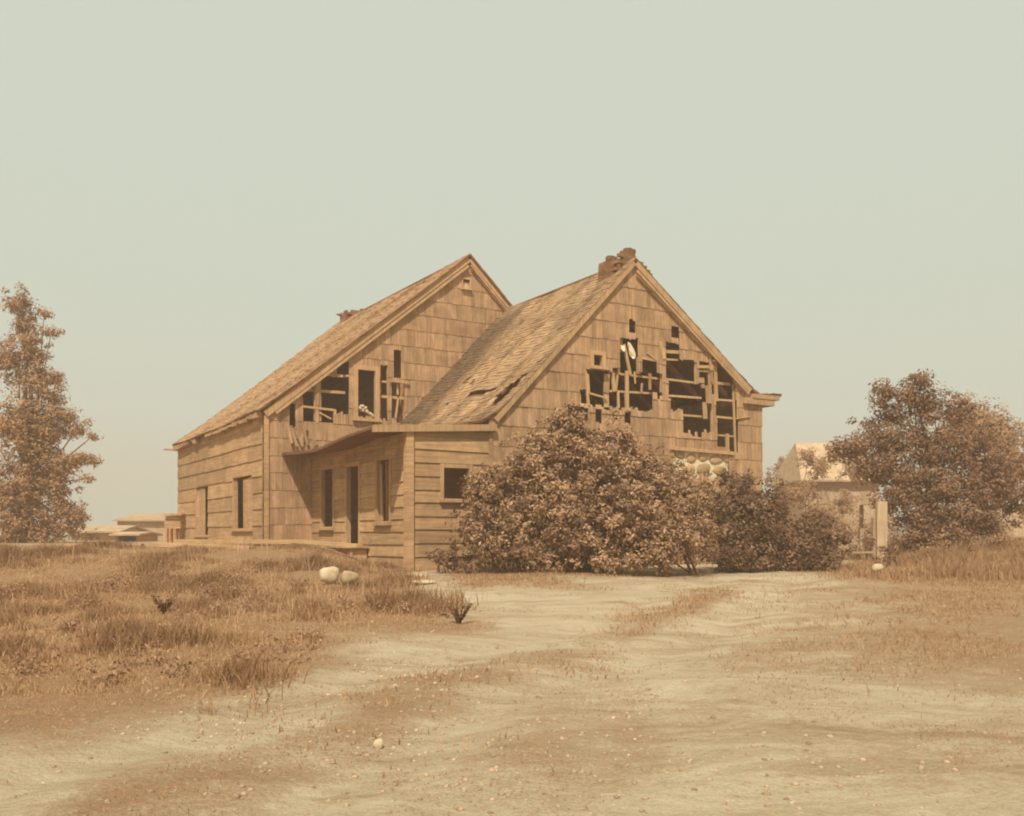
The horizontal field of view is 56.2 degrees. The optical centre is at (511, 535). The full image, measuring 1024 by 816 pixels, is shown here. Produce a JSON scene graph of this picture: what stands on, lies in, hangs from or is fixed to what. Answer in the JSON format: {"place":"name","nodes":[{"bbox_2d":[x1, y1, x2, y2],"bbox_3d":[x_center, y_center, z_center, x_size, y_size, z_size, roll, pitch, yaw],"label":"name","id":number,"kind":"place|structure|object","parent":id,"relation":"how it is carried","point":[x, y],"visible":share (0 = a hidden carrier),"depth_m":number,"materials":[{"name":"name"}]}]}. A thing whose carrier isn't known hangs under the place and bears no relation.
{"place":"outdoors","nodes":[
{"label":"outdoors","id":0,"kind":"place"},
{"bbox_2d":[0,533,498,751],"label":"grass","id":1,"kind":"structure","parent":0,"point":[137,634],"depth_m":13.46,"materials":[{"name":"brown plant"}]},
{"bbox_2d":[0,536,1023,815],"bbox_3d":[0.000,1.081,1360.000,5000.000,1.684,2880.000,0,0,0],"label":"ground","id":2,"kind":"structure","parent":0,"point":[898,786],"depth_m":7.41,"materials":[{"name":"beige soil"}]},
{"bbox_2d":[0,518,100,541],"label":"hedge","id":3,"kind":"object","parent":2,"relation":"on","point":[65,536],"visible":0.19,"depth_m":41.95,"materials":[{"name":"brown plant"}]},
{"bbox_2d":[0,281,103,542],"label":"tree","id":4,"kind":"object","parent":2,"relation":"on","point":[21,426],"visible":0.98,"depth_m":37.73,"materials":[{"name":"brown plant"}]},
{"bbox_2d":[40,544,143,545],"bbox_3d":[-10.278,0.244,23.500,2.539,0.062,0.200,-1,0,5],"label":"plank","id":5,"kind":"object","parent":2,"relation":"on","point":[81,545],"visible":0.29,"depth_m":23.45,"materials":[{"name":"brown wood"}]},
{"bbox_2d":[66,525,151,540],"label":"shed","id":6,"kind":"structure","parent":2,"relation":"on","point":[105,532],"depth_m":52.37,"materials":[{"name":"beige wood"}]},
{"bbox_2d":[109,532,162,541],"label":"shed","id":7,"kind":"structure","parent":2,"relation":"on","point":[132,536],"depth_m":46.67,"materials":[{"name":"brown wood"}]},
{"bbox_2d":[112,513,177,539],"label":"barn","id":8,"kind":"structure","parent":2,"relation":"on","point":[153,522],"depth_m":60.00,"materials":[{"name":"beige wood"}]},
{"bbox_2d":[151,595,177,613],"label":"weed","id":9,"kind":"object","parent":2,"relation":"on","point":[162,606],"visible":0.91,"depth_m":13.58,"materials":[{"name":"brown plant"}]},
{"bbox_2d":[163,513,185,542],"bbox_3d":[-11.979,-0.237,34.004,1.023,1.057,1.407,0,0,0],"label":"lean to","id":10,"kind":"object","parent":2,"relation":"on","point":[172,526],"visible":0.84,"depth_m":33.52,"materials":[{"name":"brown wood"}]},
{"bbox_2d":[152,543,256,549],"bbox_3d":[-7.104,0.251,22.100,2.722,0.090,0.300,2,1,22],"label":"plank","id":11,"kind":"object","parent":2,"relation":"on","point":[176,544],"visible":0.57,"depth_m":22.02,"materials":[{"name":"brown wood"}]},
{"bbox_2d":[173,539,297,543],"bbox_3d":[-7.022,0.150,24.200,3.787,0.100,0.250,0,0,25],"label":"plank","id":12,"kind":"object","parent":2,"relation":"on","point":[247,541],"visible":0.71,"depth_m":24.08,"materials":[{"name":"brown wood"}]},
{"bbox_2d":[291,540,362,547],"bbox_3d":[-4.358,0.187,22.450,2.515,0.080,0.200,3,2,43],"label":"plank","id":13,"kind":"object","parent":2,"relation":"on","point":[352,545],"visible":1,"depth_m":22.22,"materials":[{"name":"brown wood"}]},
{"bbox_2d":[319,566,338,584],"bbox_3d":[-3.356,0.740,17.609,0.371,0.353,0.258,0,0,-25],"label":"boulder","id":14,"kind":"object","parent":2,"relation":"on","point":[328,574],"visible":0.98,"depth_m":17.52,"materials":[{"name":"beige stone"}]},
{"bbox_2d":[300,544,368,558],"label":"porch floor","id":15,"kind":"structure","parent":2,"relation":"on","point":[360,552],"depth_m":23.11,"materials":[{"name":"brown wood"}]},
{"bbox_2d":[341,571,358,584],"bbox_3d":[-2.911,0.760,17.227,0.313,0.268,0.275,0,0,-16],"label":"boulder","id":16,"kind":"object","parent":2,"relation":"on","point":[347,575],"visible":0.93,"depth_m":17.11,"materials":[{"name":"beige stone"}]},
{"bbox_2d":[372,738,382,748],"bbox_3d":[-0.926,1.444,6.617,0.075,0.089,0.052,0,0,-8],"label":"stone","id":17,"kind":"object","parent":2,"relation":"on","point":[377,743],"visible":1,"depth_m":6.60,"materials":[{"name":"beige stone"}]},
{"bbox_2d":[164,253,600,545],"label":"house","id":18,"kind":"structure","parent":2,"relation":"on","point":[393,358],"depth_m":28.50,"materials":[{"name":"brown wood"}]},
{"bbox_2d":[193,485,207,536],"bbox_3d":[-10.242,-0.816,31.731,0.190,1.742,1.825,0,0,-31],"label":"window frame","id":19,"kind":"structure","parent":18,"relation":"in","point":[205,485],"depth_m":32.43,"materials":[{"name":"brown wood"}]},
{"bbox_2d":[230,475,252,531],"bbox_3d":[-7.747,-0.947,27.627,0.190,1.659,2.171,0,0,-31],"label":"window frame","id":20,"kind":"structure","parent":18,"relation":"in","point":[232,530],"depth_m":28.46,"materials":[{"name":"brown wood"}]},
{"bbox_2d":[352,364,381,422],"bbox_3d":[-4.165,-4.064,27.475,0.871,1.600,0.190,0,0,-31],"label":"window frame","id":21,"kind":"structure","parent":18,"relation":"in","point":[376,369],"depth_m":27.47,"materials":[{"name":"brown wood"}]},
{"bbox_2d":[408,580,436,584],"bbox_3d":[-1.695,0.880,17.906,0.541,0.109,0.576,0,0,41],"label":"flat stone","id":22,"kind":"object","parent":2,"relation":"on","point":[425,581],"visible":0.5,"depth_m":17.73,"materials":[{"name":"beige stone"}]},
{"bbox_2d":[422,540,480,574],"bbox_3d":[-1.305,0.519,20.495,1.336,0.878,1.214,0,0,0],"label":"bush","id":23,"kind":"object","parent":2,"relation":"on","point":[438,556],"visible":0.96,"depth_m":20.54,"materials":[{"name":"brown plant"}]},
{"bbox_2d":[154,564,760,777],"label":"grass","id":24,"kind":"structure","parent":2,"relation":"on","point":[491,573],"depth_m":13.26,"materials":[{"name":"brown plant"}]},
{"bbox_2d":[446,602,472,623],"bbox_3d":[-0.687,1.029,12.544,0.342,0.335,0.285,0,0,0],"label":"weed","id":25,"kind":"object","parent":2,"relation":"on","point":[457,617],"visible":0.96,"depth_m":12.53,"materials":[{"name":"brown plant"}]},
{"bbox_2d":[282,247,781,571],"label":"house","id":26,"kind":"structure","parent":2,"relation":"on","point":[679,386],"depth_m":24.65,"materials":[{"name":"brown wood"}]},
{"bbox_2d":[317,465,334,529],"bbox_3d":[-4.927,-1.002,25.609,0.190,1.716,1.102,0,0,-31],"label":"window frame","id":27,"kind":"structure","parent":26,"relation":"in","point":[322,469],"depth_m":25.98,"materials":[{"name":"brown wood"}]},
{"bbox_2d":[372,454,391,525],"bbox_3d":[-3.003,-1.057,22.444,0.190,1.644,0.962,0,0,-31],"label":"window frame","id":28,"kind":"structure","parent":26,"relation":"in","point":[377,463],"depth_m":22.74,"materials":[{"name":"brown wood"}]},
{"bbox_2d":[439,463,472,502],"bbox_3d":[-1.271,-1.191,21.883,0.885,0.877,0.190,0,0,-31],"label":"window frame","id":29,"kind":"structure","parent":26,"relation":"in","point":[469,468],"depth_m":21.74,"materials":[{"name":"brown wood"}]},
{"bbox_2d":[589,350,608,370],"bbox_3d":[2.140,-4.371,23.934,0.526,0.461,0.190,0,0,-31],"label":"window frame","id":30,"kind":"structure","parent":26,"relation":"in","point":[593,353],"depth_m":23.92,"materials":[{"name":"brown wood"}]},
{"bbox_2d":[628,342,635,358],"bbox_3d":[3.052,-4.715,24.496,0.260,0.427,0.091,0,0,-30],"label":"cloth","id":31,"kind":"object","parent":26,"relation":"hanging from","point":[632,354],"visible":1,"depth_m":24.49,"materials":[{"name":"white fabric"}]},
{"bbox_2d":[445,399,694,575],"bbox_3d":[1.236,-0.963,20.489,5.359,4.032,3.198,0,0,0],"label":"bush","id":32,"kind":"object","parent":2,"relation":"on","point":[574,539],"visible":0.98,"depth_m":20.05,"materials":[{"name":"brown plant"}]},
{"bbox_2d":[644,468,726,575],"bbox_3d":[3.510,-0.250,20.034,1.910,2.411,2.176,0,0,0],"label":"bush","id":33,"kind":"object","parent":2,"relation":"on","point":[687,503],"visible":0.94,"depth_m":19.73,"materials":[{"name":"brown plant"}]},
{"bbox_2d":[687,462,800,573],"bbox_3d":[5.242,-0.263,21.196,2.608,2.725,1.847,0,0,-26],"label":"bush","id":34,"kind":"object","parent":2,"relation":"on","point":[744,550],"visible":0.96,"depth_m":20.84,"materials":[{"name":"brown plant"}]},
{"bbox_2d":[771,503,858,571],"bbox_3d":[6.708,0.215,21.300,2.059,1.865,1.992,0,0,0],"label":"bush","id":35,"kind":"object","parent":2,"relation":"on","point":[818,547],"visible":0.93,"depth_m":21.08,"materials":[{"name":"brown plant"}]},
{"bbox_2d":[764,443,874,521],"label":"tree","id":36,"kind":"object","parent":2,"relation":"on","point":[798,490],"visible":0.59,"depth_m":49.43,"materials":[{"name":"brown plant"}]},
{"bbox_2d":[768,443,878,541],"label":"house","id":37,"kind":"structure","parent":2,"relation":"on","point":[788,470],"depth_m":54.00,"materials":[{"name":"brown wood"}]},
{"bbox_2d":[820,487,829,503],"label":"window","id":38,"kind":"structure","parent":37,"relation":"in","point":[827,495],"depth_m":53.97,"materials":[{"name":"brown wood"}]},
{"bbox_2d":[841,487,850,503],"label":"window","id":39,"kind":"structure","parent":37,"relation":"in","point":[849,488],"depth_m":53.97,"materials":[{"name":"brown wood"}]},
{"bbox_2d":[861,487,870,503],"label":"window","id":40,"kind":"structure","parent":37,"relation":"in","point":[864,490],"depth_m":53.97,"materials":[{"name":"brown wood"}]},
{"bbox_2d":[769,509,904,542],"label":"hedge","id":41,"kind":"object","parent":2,"relation":"on","point":[866,525],"visible":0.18,"depth_m":47.73,"materials":[{"name":"brown plant"}]},
{"bbox_2d":[845,532,874,560],"bbox_3d":[9.018,0.407,24.715,1.353,0.996,0.626,0,0,-42],"label":"bush","id":42,"kind":"object","parent":2,"relation":"on","point":[868,541],"visible":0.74,"depth_m":24.88,"materials":[{"name":"brown plant"}]},
{"bbox_2d":[859,505,863,560],"bbox_3d":[10.039,0.023,27.561,0.114,1.802,0.136,0,0,0],"label":"fence post","id":43,"kind":"object","parent":2,"relation":"on","point":[861,520],"visible":0.64,"depth_m":27.50,"materials":[{"name":"brown wood"}]},
{"bbox_2d":[853,551,874,553],"bbox_3d":[8.806,0.423,24.100,0.676,0.050,0.060,-1,0,-17],"label":"rail","id":44,"kind":"object","parent":2,"relation":"on","point":[857,552],"visible":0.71,"depth_m":24.07,"materials":[{"name":"brown wood"}]},
{"bbox_2d":[871,517,874,556],"bbox_3d":[10.011,0.211,26.561,0.094,1.434,0.140,0,0,0],"label":"fence post","id":45,"kind":"object","parent":2,"relation":"on","point":[873,527],"visible":0.5,"depth_m":26.50,"materials":[{"name":"brown wood"}]},
{"bbox_2d":[871,564,883,572],"bbox_3d":[7.679,0.685,20.184,0.250,0.187,0.275,0,0,-41],"label":"boulder","id":46,"kind":"object","parent":2,"relation":"on","point":[874,567],"visible":0.87,"depth_m":20.11,"materials":[{"name":"beige stone"}]},
{"bbox_2d":[875,501,886,560],"bbox_3d":[9.454,0.063,24.558,0.268,1.884,0.135,0,0,0],"label":"fence post","id":47,"kind":"object","parent":2,"relation":"on","point":[881,523],"visible":0.64,"depth_m":24.50,"materials":[{"name":"brown wood"}]},
{"bbox_2d":[875,535,908,566],"bbox_3d":[8.887,0.433,22.520,0.841,0.914,0.696,0,0,0],"label":"bush","id":48,"kind":"object","parent":2,"relation":"on","point":[888,559],"visible":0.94,"depth_m":22.45,"materials":[{"name":"brown plant"}]},
{"bbox_2d":[801,531,1023,581],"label":"weeds","id":49,"kind":"object","parent":2,"relation":"on","point":[962,562],"visible":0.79,"depth_m":21.24,"materials":[{"name":"brown plant"}]},
{"bbox_2d":[823,368,1023,552],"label":"tree","id":50,"kind":"object","parent":2,"relation":"on","point":[939,486],"visible":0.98,"depth_m":26.61,"materials":[{"name":"brown plant"}]},
{"bbox_2d":[917,525,1023,556],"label":"bush","id":51,"kind":"object","parent":2,"relation":"on","point":[969,542],"visible":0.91,"depth_m":24.23,"materials":[{"name":"brown plant"}]},
{"bbox_2d":[933,389,1023,510],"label":"tree","id":52,"kind":"object","parent":2,"relation":"on","point":[1004,429],"visible":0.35,"depth_m":43.56,"materials":[{"name":"brown plant"}]},
{"bbox_2d":[971,509,1023,541],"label":"board fence","id":53,"kind":"object","parent":2,"relation":"on","point":[1019,531],"visible":0.1,"depth_m":29.50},
{"bbox_2d":[0,0,1023,535],"label":"sky","id":54,"kind":"structure","parent":0,"point":[195,193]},
{"bbox_2d":[1,562,1023,815],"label":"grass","id":55,"kind":"structure","parent":0,"point":[573,690],"depth_m":8.33,"materials":[{"name":"brown plant"}]},
{"bbox_2d":[661,563,1023,761],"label":"grass","id":56,"kind":"structure","parent":0,"point":[978,583],"depth_m":12.59,"materials":[{"name":"brown plant"}]}
]}

